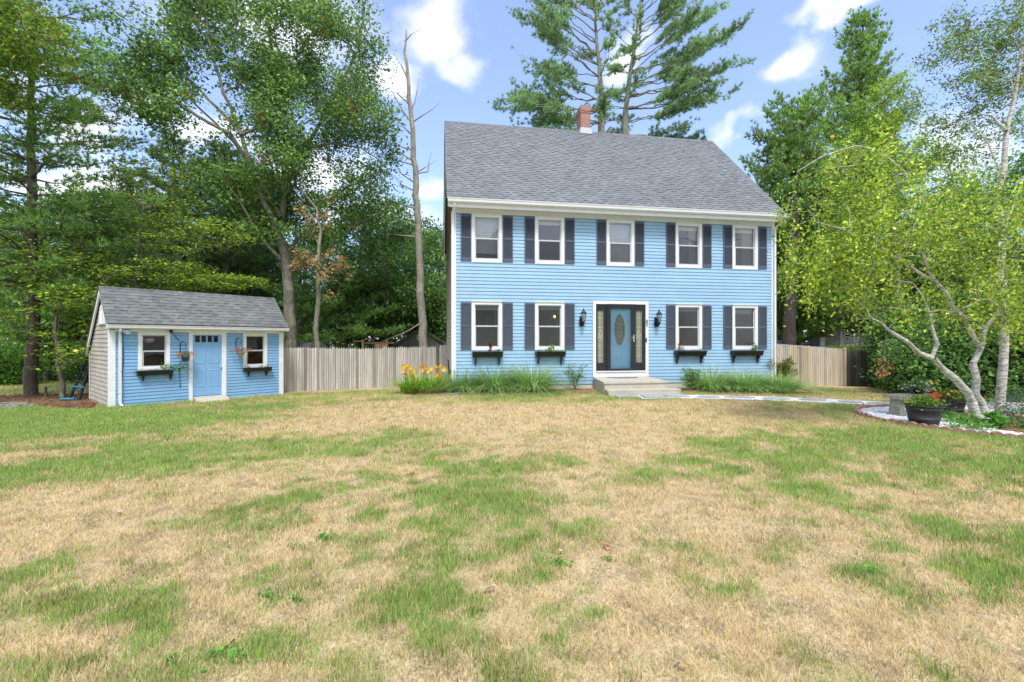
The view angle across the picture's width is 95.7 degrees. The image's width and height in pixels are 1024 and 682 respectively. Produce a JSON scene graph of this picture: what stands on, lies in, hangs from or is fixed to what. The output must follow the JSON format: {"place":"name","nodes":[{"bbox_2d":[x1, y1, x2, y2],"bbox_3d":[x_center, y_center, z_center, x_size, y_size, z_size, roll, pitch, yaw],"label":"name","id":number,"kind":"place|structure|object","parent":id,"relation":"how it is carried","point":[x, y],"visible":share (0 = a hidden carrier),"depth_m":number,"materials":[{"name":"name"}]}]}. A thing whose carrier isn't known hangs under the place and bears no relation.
{"place":"outdoors","nodes":[
{"label":"outdoors","id":0,"kind":"place"},
{"bbox_2d":[0,380,88,394],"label":"clearing grass","id":1,"kind":"structure","parent":0,"point":[41,384],"depth_m":18.98,"materials":[{"name":"green plant"}]},
{"bbox_2d":[0,356,1023,681],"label":"ground","id":2,"kind":"structure","parent":0,"point":[668,644],"depth_m":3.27,"materials":[{"name":"plant"}]},
{"bbox_2d":[0,402,33,407],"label":"rock","id":3,"kind":"object","parent":2,"relation":"on","point":[11,404],"visible":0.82,"depth_m":13.05,"materials":[{"name":"grey stone"}]},
{"bbox_2d":[0,342,53,385],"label":"shrub","id":4,"kind":"object","parent":2,"relation":"on","point":[10,373],"visible":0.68,"depth_m":20.51,"materials":[{"name":"green plant"}]},
{"bbox_2d":[0,225,88,382],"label":"white pine","id":5,"kind":"object","parent":2,"relation":"on","point":[8,341],"visible":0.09,"depth_m":22.95,"materials":[{"name":"green plant"}]},
{"bbox_2d":[0,0,93,123],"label":"oak tree","id":6,"kind":"object","parent":2,"relation":"on","point":[15,55],"visible":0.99,"depth_m":13.77,"materials":[{"name":"green plant"}]},
{"bbox_2d":[0,238,96,381],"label":"tree","id":7,"kind":"object","parent":2,"relation":"on","point":[47,376],"visible":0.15,"depth_m":23.34,"materials":[{"name":"green plant"}]},
{"bbox_2d":[0,180,130,379],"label":"tree","id":8,"kind":"object","parent":2,"relation":"on","point":[58,227],"visible":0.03,"depth_m":25.86,"materials":[{"name":"green plant"}]},
{"bbox_2d":[46,350,88,383],"bbox_3d":[-19.730,1.243,21.924,3.976,2.017,3.085,0,0,0],"label":"shrub","id":9,"kind":"object","parent":2,"relation":"on","point":[72,373],"visible":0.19,"depth_m":21.33,"materials":[{"name":"green plant"}]},
{"bbox_2d":[0,203,139,397],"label":"sapling","id":10,"kind":"object","parent":2,"relation":"on","point":[59,351],"visible":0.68,"depth_m":15.25,"materials":[{"name":"green plant"}]},
{"bbox_2d":[68,356,90,400],"bbox_3d":[-14.016,1.203,15.148,0.592,1.437,0.957,0,0,0],"label":"ladder","id":11,"kind":"object","parent":2,"relation":"on","point":[82,387],"visible":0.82,"depth_m":15.04,"materials":[{"name":"metal"}]},
{"bbox_2d":[0,0,178,394],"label":"white pine","id":12,"kind":"object","parent":2,"relation":"on","point":[73,105],"visible":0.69,"depth_m":16.37,"materials":[{"name":"green plant"}]},
{"bbox_2d":[59,155,178,345],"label":"white pine","id":13,"kind":"object","parent":2,"relation":"on","point":[127,188],"visible":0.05,"depth_m":28.43,"materials":[{"name":"green plant"}]},
{"bbox_2d":[76,183,194,350],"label":"white pine","id":14,"kind":"object","parent":2,"relation":"on","point":[152,209],"visible":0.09,"depth_m":25.63,"materials":[{"name":"green plant"}]},
{"bbox_2d":[11,137,294,293],"bbox_3d":[-13.813,-3.022,18.126,11.072,9.974,5.644,0,0,0],"label":"beech tree","id":15,"kind":"object","parent":2,"relation":"on","point":[229,281],"visible":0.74,"depth_m":17.80,"materials":[{"name":"green plant"}]},
{"bbox_2d":[77,124,246,321],"bbox_3d":[-19.800,-5.381,27.816,10.307,15.220,9.460,0,0,-23],"label":"white pine","id":16,"kind":"object","parent":2,"relation":"on","point":[171,141],"visible":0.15,"depth_m":27.37,"materials":[{"name":"green plant"}]},
{"bbox_2d":[0,381,349,407],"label":"leaf litter","id":17,"kind":"object","parent":2,"relation":"on","point":[67,395],"visible":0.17,"depth_m":14.76,"materials":[{"name":"brown plant"}]},
{"bbox_2d":[85,285,289,406],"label":"garden shed","id":18,"kind":"structure","parent":2,"relation":"on","point":[209,329],"depth_m":14.47,"materials":[{"name":"blue paint"}]},
{"bbox_2d":[138,331,169,369],"bbox_3d":[-10.639,0.290,13.783,0.160,1.137,0.782,0,0,40],"label":"window","id":19,"kind":"structure","parent":18,"relation":"in","point":[166,335],"depth_m":13.74,"materials":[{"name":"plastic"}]},
{"bbox_2d":[121,363,190,380],"bbox_3d":[-10.469,0.900,13.707,0.339,0.521,1.706,0,0,40],"label":"window box","id":20,"kind":"object","parent":18,"relation":"attached to","point":[156,371],"visible":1,"depth_m":13.74,"materials":[{"name":"black paint"}]},
{"bbox_2d":[193,335,221,395],"bbox_3d":[-9.725,0.767,14.814,0.115,1.935,0.816,0,0,40],"label":"shed door","id":21,"kind":"structure","parent":18,"relation":"in","point":[207,349],"depth_m":14.83,"materials":[{"name":"blue paint"}]},
{"bbox_2d":[243,333,267,367],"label":"window","id":22,"kind":"structure","parent":18,"relation":"in","point":[245,335],"depth_m":15.91,"materials":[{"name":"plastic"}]},
{"bbox_2d":[166,150,240,273],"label":"white pine","id":23,"kind":"object","parent":2,"relation":"on","point":[200,194],"visible":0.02,"depth_m":30.43,"materials":[{"name":"green plant"}]},
{"bbox_2d":[192,395,228,401],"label":"ramp","id":24,"kind":"structure","parent":2,"relation":"on","point":[210,398],"depth_m":14.62,"materials":[{"name":"concrete"}]},
{"bbox_2d":[146,137,309,321],"bbox_3d":[-15.582,-4.578,25.642,9.202,13.589,8.447,0,0,0],"label":"white pine","id":25,"kind":"object","parent":2,"relation":"on","point":[228,260],"visible":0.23,"depth_m":25.41,"materials":[{"name":"green plant"}]},
{"bbox_2d":[201,639,261,670],"bbox_3d":[-1.405,1.571,2.291,0.232,0.090,0.224,0,0,25],"label":"weed","id":26,"kind":"object","parent":2,"relation":"on","point":[230,654],"visible":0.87,"depth_m":2.32,"materials":[{"name":"green plant"}]},
{"bbox_2d":[65,0,409,350],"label":"oak tree","id":27,"kind":"object","parent":2,"relation":"on","point":[276,81],"visible":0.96,"depth_m":20.23,"materials":[{"name":"green plant"}]},
{"bbox_2d":[207,169,338,344],"bbox_3d":[-15.410,-4.577,29.825,9.202,13.589,8.447,0,0,-21],"label":"white pine","id":28,"kind":"object","parent":2,"relation":"on","point":[271,267],"visible":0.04,"depth_m":29.55,"materials":[{"name":"green plant"}]},
{"bbox_2d":[272,217,355,331],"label":"tree","id":29,"kind":"object","parent":2,"relation":"on","point":[305,247],"visible":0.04,"depth_m":43.96,"materials":[{"name":"green plant"}]},
{"bbox_2d":[298,342,331,383],"bbox_3d":[-9.882,1.296,22.402,2.200,2.527,1.816,0,0,-14],"label":"lean to roof","id":30,"kind":"object","parent":2,"relation":"on","point":[307,344],"visible":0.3,"depth_m":22.04,"materials":[{"name":"grey wood"}]},
{"bbox_2d":[256,263,377,369],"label":"white pine","id":31,"kind":"object","parent":2,"relation":"on","point":[299,289],"visible":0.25,"depth_m":23.37,"materials":[{"name":"green plant"}]},
{"bbox_2d":[287,185,354,348],"bbox_3d":[-8.130,-2.358,19.627,2.722,8.783,2.159,0,0,35],"label":"dead oak snag","id":32,"kind":"object","parent":2,"relation":"on","point":[300,257],"visible":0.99,"depth_m":19.77,"materials":[{"name":"brown plant"}]},
{"bbox_2d":[276,245,412,370],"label":"white pine","id":33,"kind":"object","parent":2,"relation":"on","point":[358,328],"visible":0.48,"depth_m":24.84,"materials":[{"name":"green plant"}]},
{"bbox_2d":[301,200,405,372],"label":"tree","id":34,"kind":"object","parent":2,"relation":"on","point":[353,254],"visible":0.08,"depth_m":30.29,"materials":[{"name":"green plant"}]},
{"bbox_2d":[284,346,435,391],"bbox_3d":[-6.135,1.175,19.502,6.722,1.899,0.115,0,0,-39],"label":"picket fence","id":35,"kind":"object","parent":2,"relation":"on","point":[326,369],"visible":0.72,"depth_m":19.02,"materials":[{"name":"brown wood"}]},
{"bbox_2d":[308,181,446,347],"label":"tree","id":36,"kind":"object","parent":2,"relation":"on","point":[384,250],"visible":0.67,"depth_m":25.82,"materials":[{"name":"green plant"}]},
{"bbox_2d":[364,29,438,348],"bbox_3d":[-5.659,-6.854,23.538,3.676,17.928,1.432,0,0,-20],"label":"dead pine","id":37,"kind":"object","parent":2,"relation":"on","point":[422,324],"visible":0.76,"depth_m":23.39,"materials":[{"name":"grey wood"}]},
{"bbox_2d":[362,220,446,340],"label":"tree","id":38,"kind":"object","parent":2,"relation":"on","point":[413,247],"visible":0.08,"depth_m":32.16,"materials":[{"name":"green plant"}]},
{"bbox_2d":[386,218,446,340],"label":"tree","id":39,"kind":"object","parent":2,"relation":"on","point":[438,331],"visible":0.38,"depth_m":27.71,"materials":[{"name":"green plant"}]},
{"bbox_2d":[389,329,446,376],"bbox_3d":[-5.459,0.938,28.765,4.500,3.444,3.850,0,0,-6],"label":"gazebo","id":40,"kind":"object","parent":2,"relation":"on","point":[411,340],"depth_m":26.97,"materials":[{"name":"grey wood"}]},
{"bbox_2d":[439,345,446,381],"bbox_3d":[-3.171,1.123,22.312,0.084,1.911,0.809,0,0,42],"label":"picket fence","id":41,"kind":"object","parent":2,"relation":"on","point":[443,356],"visible":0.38,"depth_m":22.14,"materials":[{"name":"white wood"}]},
{"bbox_2d":[404,388,596,396],"bbox_3d":[-1.877,1.712,14.785,9.231,0.503,4.462,0,0,34],"label":"mulch bed","id":42,"kind":"object","parent":2,"relation":"on","point":[574,390],"visible":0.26,"depth_m":13.71,"materials":[{"name":"brown wood"}]},
{"bbox_2d":[373,363,450,392],"bbox_3d":[-2.650,1.088,13.946,3.277,0.902,2.820,0,0,0],"label":"daylily clump","id":43,"kind":"object","parent":42,"relation":"on","point":[408,385],"visible":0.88,"depth_m":13.73,"materials":[{"name":"green plant"}]},
{"bbox_2d":[403,361,515,396],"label":"fountain grass","id":44,"kind":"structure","parent":42,"relation":"on","point":[467,380],"depth_m":13.43,"materials":[{"name":"green plant"}]},
{"bbox_2d":[423,356,557,397],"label":"fountain grass","id":45,"kind":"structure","parent":42,"relation":"on","point":[482,383],"depth_m":13.26,"materials":[{"name":"green plant"}]},
{"bbox_2d":[468,358,605,400],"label":"fountain grass","id":46,"kind":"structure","parent":42,"relation":"on","point":[539,380],"depth_m":13.21,"materials":[{"name":"green plant"}]},
{"bbox_2d":[561,357,587,389],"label":"rose bush","id":47,"kind":"object","parent":42,"relation":"on","point":[578,377],"visible":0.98,"depth_m":13.94,"materials":[{"name":"green plant"}]},
{"bbox_2d":[486,0,633,133],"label":"white pine","id":48,"kind":"object","parent":2,"relation":"on","point":[553,75],"visible":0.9,"depth_m":29.67,"materials":[{"name":"green plant"}]},
{"bbox_2d":[443,105,788,390],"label":"house","id":49,"kind":"structure","parent":2,"relation":"on","point":[549,235],"depth_m":14.73,"materials":[{"name":"blue paint"}]},
{"bbox_2d":[471,213,502,262],"bbox_3d":[-0.764,-3.082,13.971,0.940,1.463,0.260,0,0,-9],"label":"window","id":50,"kind":"structure","parent":49,"relation":"in","point":[483,248],"depth_m":13.93,"materials":[{"name":"plastic"}]},
{"bbox_2d":[471,301,502,350],"bbox_3d":[-0.759,-0.456,13.941,0.940,1.483,0.200,0,0,-9],"label":"window","id":51,"kind":"structure","parent":49,"relation":"in","point":[486,317],"depth_m":13.92,"materials":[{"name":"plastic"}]},
{"bbox_2d":[472,344,502,364],"bbox_3d":[-0.721,0.390,13.775,0.934,0.630,0.220,0,0,-9],"label":"window box","id":52,"kind":"object","parent":49,"relation":"attached to","point":[498,354],"visible":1,"depth_m":13.73,"materials":[{"name":"black paint"}]},
{"bbox_2d":[535,215,564,264],"bbox_3d":[1.145,-3.082,14.250,0.940,1.463,0.200,0,0,-9],"label":"window","id":53,"kind":"structure","parent":49,"relation":"in","point":[546,251],"depth_m":14.22,"materials":[{"name":"plastic"}]},
{"bbox_2d":[535,302,564,349],"bbox_3d":[1.145,-0.456,14.250,0.940,1.483,0.200,0,0,-9],"label":"window","id":54,"kind":"structure","parent":49,"relation":"in","point":[549,320],"depth_m":14.23,"materials":[{"name":"plastic"}]},
{"bbox_2d":[535,344,566,363],"bbox_3d":[1.172,0.397,14.095,0.944,0.616,0.246,0,0,-9],"label":"window box","id":55,"kind":"object","parent":49,"relation":"attached to","point":[551,353],"visible":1,"depth_m":14.03,"materials":[{"name":"black paint"}]},
{"bbox_2d":[606,219,634,266],"bbox_3d":[3.396,-3.082,14.614,0.940,1.463,0.200,0,0,-9],"label":"window","id":56,"kind":"structure","parent":49,"relation":"in","point":[619,253],"depth_m":14.61,"materials":[{"name":"plastic"}]},
{"bbox_2d":[611,309,630,368],"bbox_3d":[3.404,-0.100,14.609,0.899,2.071,0.112,0,0,-9],"label":"front door","id":57,"kind":"structure","parent":49,"relation":"in","point":[620,318],"depth_m":14.63,"materials":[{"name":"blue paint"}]},
{"bbox_2d":[607,304,635,370],"bbox_3d":[3.426,-0.100,14.490,0.941,2.111,0.104,0,0,-9],"label":"storm door","id":58,"kind":"structure","parent":49,"relation":"in","point":[609,306],"depth_m":14.52,"materials":[{"name":"black glass"}]},
{"bbox_2d":[675,222,702,267],"bbox_3d":[5.677,-3.082,15.027,0.940,1.463,0.285,0,0,-9],"label":"window","id":59,"kind":"structure","parent":49,"relation":"in","point":[690,255],"depth_m":14.97,"materials":[{"name":"plastic"}]},
{"bbox_2d":[675,304,702,349],"bbox_3d":[5.686,-0.457,14.974,0.946,1.483,0.217,0,0,-7],"label":"window","id":60,"kind":"structure","parent":49,"relation":"in","point":[688,320],"depth_m":14.97,"materials":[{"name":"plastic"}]},
{"bbox_2d":[674,343,707,362],"bbox_3d":[5.916,0.381,14.874,1.490,0.648,0.266,0,0,-9],"label":"window box","id":61,"kind":"object","parent":49,"relation":"attached to","point":[700,353],"visible":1,"depth_m":14.76,"materials":[{"name":"black paint"}]},
{"bbox_2d":[732,304,757,349],"bbox_3d":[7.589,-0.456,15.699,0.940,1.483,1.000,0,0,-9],"label":"window","id":62,"kind":"structure","parent":49,"relation":"in","point":[745,333],"depth_m":15.29,"materials":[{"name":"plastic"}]},
{"bbox_2d":[732,224,758,269],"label":"window","id":63,"kind":"structure","parent":49,"relation":"in","point":[745,257],"depth_m":15.30,"materials":[{"name":"plastic"}]},
{"bbox_2d":[731,343,763,362],"bbox_3d":[7.687,0.379,15.137,1.101,0.652,0.220,0,0,-9],"label":"window box","id":64,"kind":"object","parent":49,"relation":"attached to","point":[757,354],"visible":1,"depth_m":15.10,"materials":[{"name":"black paint"}]},
{"bbox_2d":[593,377,680,395],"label":"front steps","id":65,"kind":"structure","parent":2,"relation":"on","point":[635,386],"depth_m":12.81,"materials":[{"name":"concrete"}]},
{"bbox_2d":[583,0,757,139],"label":"white pine","id":66,"kind":"object","parent":2,"relation":"on","point":[681,74],"visible":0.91,"depth_m":29.51,"materials":[{"name":"green plant"}]},
{"bbox_2d":[668,387,811,391],"bbox_3d":[7.717,1.582,14.604,6.869,0.241,2.205,0,0,-15],"label":"mulch bed","id":67,"kind":"object","parent":2,"relation":"on","point":[800,389],"visible":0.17,"depth_m":14.58,"materials":[{"name":"brown wood"}]},
{"bbox_2d":[678,364,707,389],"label":"rose bush","id":68,"kind":"object","parent":67,"relation":"on","point":[691,375],"visible":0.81,"depth_m":13.86,"materials":[{"name":"green plant"}]},
{"bbox_2d":[670,364,776,396],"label":"fountain grass","id":69,"kind":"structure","parent":67,"relation":"on","point":[707,382],"depth_m":13.41,"materials":[{"name":"green plant"}]},
{"bbox_2d":[696,362,806,398],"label":"fountain grass","id":70,"kind":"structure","parent":67,"relation":"on","point":[751,378],"depth_m":13.39,"materials":[{"name":"green plant"}]},
{"bbox_2d":[764,355,798,380],"bbox_3d":[8.941,1.022,15.624,1.390,1.217,1.118,0,0,0],"label":"azalea","id":71,"kind":"object","parent":67,"relation":"on","point":[783,366],"visible":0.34,"depth_m":15.39,"materials":[{"name":"green plant"}]},
{"bbox_2d":[731,368,839,396],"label":"fountain grass","id":72,"kind":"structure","parent":67,"relation":"on","point":[788,381],"depth_m":13.33,"materials":[{"name":"green plant"}]},
{"bbox_2d":[776,344,846,385],"bbox_3d":[11.984,1.012,18.753,3.235,1.841,0.115,0,0,-5],"label":"picket fence","id":73,"kind":"object","parent":2,"relation":"on","point":[823,366],"visible":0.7,"depth_m":18.78,"materials":[{"name":"brown wood"}]},
{"bbox_2d":[774,174,850,347],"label":"tree","id":74,"kind":"object","parent":2,"relation":"on","point":[789,330],"visible":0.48,"depth_m":22.76,"materials":[{"name":"green plant"}]},
{"bbox_2d":[738,79,900,348],"bbox_3d":[15.797,-6.081,25.776,9.974,16.349,9.916,0,0,0],"label":"white pine","id":75,"kind":"object","parent":2,"relation":"on","point":[789,141],"visible":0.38,"depth_m":24.80,"materials":[{"name":"green plant"}]},
{"bbox_2d":[776,248,953,351],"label":"neighbour house","id":76,"kind":"structure","parent":2,"relation":"on","point":[842,337],"depth_m":26.01,"materials":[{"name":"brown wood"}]},
{"bbox_2d":[840,317,874,346],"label":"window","id":77,"kind":"structure","parent":76,"relation":"in","point":[844,338],"depth_m":26.03,"materials":[{"name":"grey glass"}]},
{"bbox_2d":[847,349,883,385],"bbox_3d":[14.732,1.106,19.292,2.240,1.593,0.084,0,0,-17],"label":"picket fence","id":78,"kind":"object","parent":2,"relation":"on","point":[857,359],"visible":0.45,"depth_m":19.10,"materials":[{"name":"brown wood"}]},
{"bbox_2d":[807,5,944,288],"bbox_3d":[20.420,-9.166,27.928,8.175,22.558,8.254,0,0,0],"label":"white pine","id":79,"kind":"object","parent":2,"relation":"on","point":[855,76],"visible":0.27,"depth_m":27.27,"materials":[{"name":"green plant"}]},
{"bbox_2d":[866,339,897,390],"bbox_3d":[13.998,0.951,16.430,2.726,2.096,2.331,0,0,-18],"label":"shrub","id":80,"kind":"object","parent":2,"relation":"on","point":[877,362],"visible":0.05,"depth_m":16.74,"materials":[{"name":"green plant"}]},
{"bbox_2d":[846,304,940,382],"bbox_3d":[15.486,0.315,17.530,4.771,3.668,4.079,0,0,31],"label":"shrub","id":81,"kind":"object","parent":2,"relation":"on","point":[872,340],"visible":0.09,"depth_m":17.89,"materials":[{"name":"green plant"}]},
{"bbox_2d":[828,66,991,309],"bbox_3d":[16.044,-4.628,19.008,6.202,13.092,3.468,0,0,0],"label":"maple tree","id":82,"kind":"object","parent":2,"relation":"on","point":[895,114],"visible":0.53,"depth_m":18.72,"materials":[{"name":"green plant"}]},
{"bbox_2d":[853,319,996,396],"bbox_3d":[12.781,0.636,14.251,3.408,2.620,2.914,0,0,0],"label":"shrub","id":83,"kind":"object","parent":2,"relation":"on","point":[907,363],"visible":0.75,"depth_m":13.69,"materials":[{"name":"green plant"}]},
{"bbox_2d":[883,281,990,319],"bbox_3d":[17.357,-0.072,17.705,5.099,4.585,5.964,0,0,-10],"label":"shrub","id":84,"kind":"object","parent":2,"relation":"on","point":[932,298],"visible":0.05,"depth_m":18.24,"materials":[{"name":"green plant"}]},
{"bbox_2d":[860,406,1022,434],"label":"gravel bed","id":85,"kind":"object","parent":2,"relation":"on","point":[907,419],"visible":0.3,"depth_m":9.44,"materials":[{"name":"white gravel"}]},
{"bbox_2d":[882,393,932,415],"bbox_3d":[8.365,1.346,9.745,1.130,0.462,0.380,0,0,-18],"label":"garden bench","id":86,"kind":"object","parent":85,"relation":"on","point":[896,407],"visible":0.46,"depth_m":9.56,"materials":[{"name":"stone"}]},
{"bbox_2d":[893,376,938,393],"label":"plant","id":87,"kind":"object","parent":86,"relation":"on","point":[915,388],"visible":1,"depth_m":9.75,"materials":[{"name":"green plant"}]},
{"bbox_2d":[901,391,951,425],"bbox_3d":[7.617,1.235,8.479,0.811,0.612,0.628,0,0,29],"label":"planter","id":88,"kind":"object","parent":85,"relation":"on","point":[927,410],"visible":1,"depth_m":8.37,"materials":[{"name":"plastic"}]},
{"bbox_2d":[929,387,965,413],"bbox_3d":[9.210,1.259,9.759,0.805,0.579,0.764,0,0,0],"label":"planter","id":89,"kind":"object","parent":85,"relation":"on","point":[958,405],"visible":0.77,"depth_m":9.61,"materials":[{"name":"plastic"}]},
{"bbox_2d":[941,412,980,424],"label":"perennial","id":90,"kind":"object","parent":85,"relation":"on","point":[958,417],"visible":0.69,"depth_m":8.67,"materials":[{"name":"green plant"}]},
{"bbox_2d":[940,416,997,429],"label":"perennial","id":91,"kind":"object","parent":85,"relation":"on","point":[973,426],"visible":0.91,"depth_m":8.06,"materials":[{"name":"green plant"}]},
{"bbox_2d":[868,293,1023,396],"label":"shrub","id":92,"kind":"object","parent":2,"relation":"on","point":[988,368],"visible":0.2,"depth_m":13.60,"materials":[{"name":"green plant"}]},
{"bbox_2d":[882,176,1023,307],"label":"tree","id":93,"kind":"object","parent":2,"relation":"on","point":[916,262],"visible":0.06,"depth_m":23.88,"materials":[{"name":"green plant"}]},
{"bbox_2d":[905,150,1023,312],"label":"tree","id":94,"kind":"object","parent":2,"relation":"on","point":[1022,227],"visible":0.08,"depth_m":19.90,"materials":[{"name":"green plant"}]},
{"bbox_2d":[907,285,1023,396],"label":"shrub","id":95,"kind":"object","parent":2,"relation":"on","point":[996,364],"visible":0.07,"depth_m":13.70,"materials":[{"name":"green plant"}]},
{"bbox_2d":[933,273,1023,308],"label":"shrub","id":96,"kind":"object","parent":2,"relation":"on","point":[967,295],"depth_m":17.67,"materials":[{"name":"green plant"}]},
{"bbox_2d":[939,147,1023,260],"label":"tree","id":97,"kind":"object","parent":2,"relation":"on","point":[1017,164],"visible":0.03,"depth_m":27.19,"materials":[{"name":"green plant"}]},
{"bbox_2d":[963,412,1023,430],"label":"mulch bed","id":98,"kind":"object","parent":2,"relation":"on","point":[1012,428],"visible":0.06,"depth_m":8.37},
{"bbox_2d":[769,108,1023,423],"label":"weeping birch","id":99,"kind":"object","parent":98,"relation":"on","point":[878,239],"visible":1,"depth_m":8.06,"materials":[{"name":"green plant"}]},
{"bbox_2d":[899,0,1023,414],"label":"birch tree","id":100,"kind":"object","parent":98,"relation":"on","point":[966,35],"visible":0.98,"depth_m":10.29,"materials":[{"name":"green plant"}]},
{"bbox_2d":[979,409,1011,428],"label":"perennial","id":101,"kind":"object","parent":98,"relation":"on","point":[998,419],"visible":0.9,"depth_m":8.26,"materials":[{"name":"green plant"}]},
{"bbox_2d":[985,387,1023,419],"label":"perennial","id":102,"kind":"object","parent":98,"relation":"on","point":[1018,398],"visible":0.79,"depth_m":9.30,"materials":[{"name":"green plant"}]},
{"bbox_2d":[1004,406,1023,428],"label":"perennial","id":103,"kind":"object","parent":98,"relation":"on","point":[1021,425],"visible":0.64,"depth_m":8.31,"materials":[{"name":"green plant"}]},
{"bbox_2d":[977,322,1023,399],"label":"shrub","id":104,"kind":"object","parent":2,"relation":"on","point":[1012,360],"visible":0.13,"depth_m":13.51,"materials":[{"name":"green plant"}]},
{"bbox_2d":[992,380,1023,402],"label":"perennial","id":105,"kind":"object","parent":2,"relation":"on","point":[1015,393],"visible":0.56,"depth_m":12.75,"materials":[{"name":"green plant"}]},
{"bbox_2d":[0,0,1023,346],"label":"sky","id":106,"kind":"structure","parent":0,"point":[461,58],"materials":[{"name":"blue"}]},
{"bbox_2d":[637,395,993,410],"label":"gravel path","id":107,"kind":"structure","parent":0,"point":[793,399],"depth_m":11.86,"materials":[{"name":"white gravel"}]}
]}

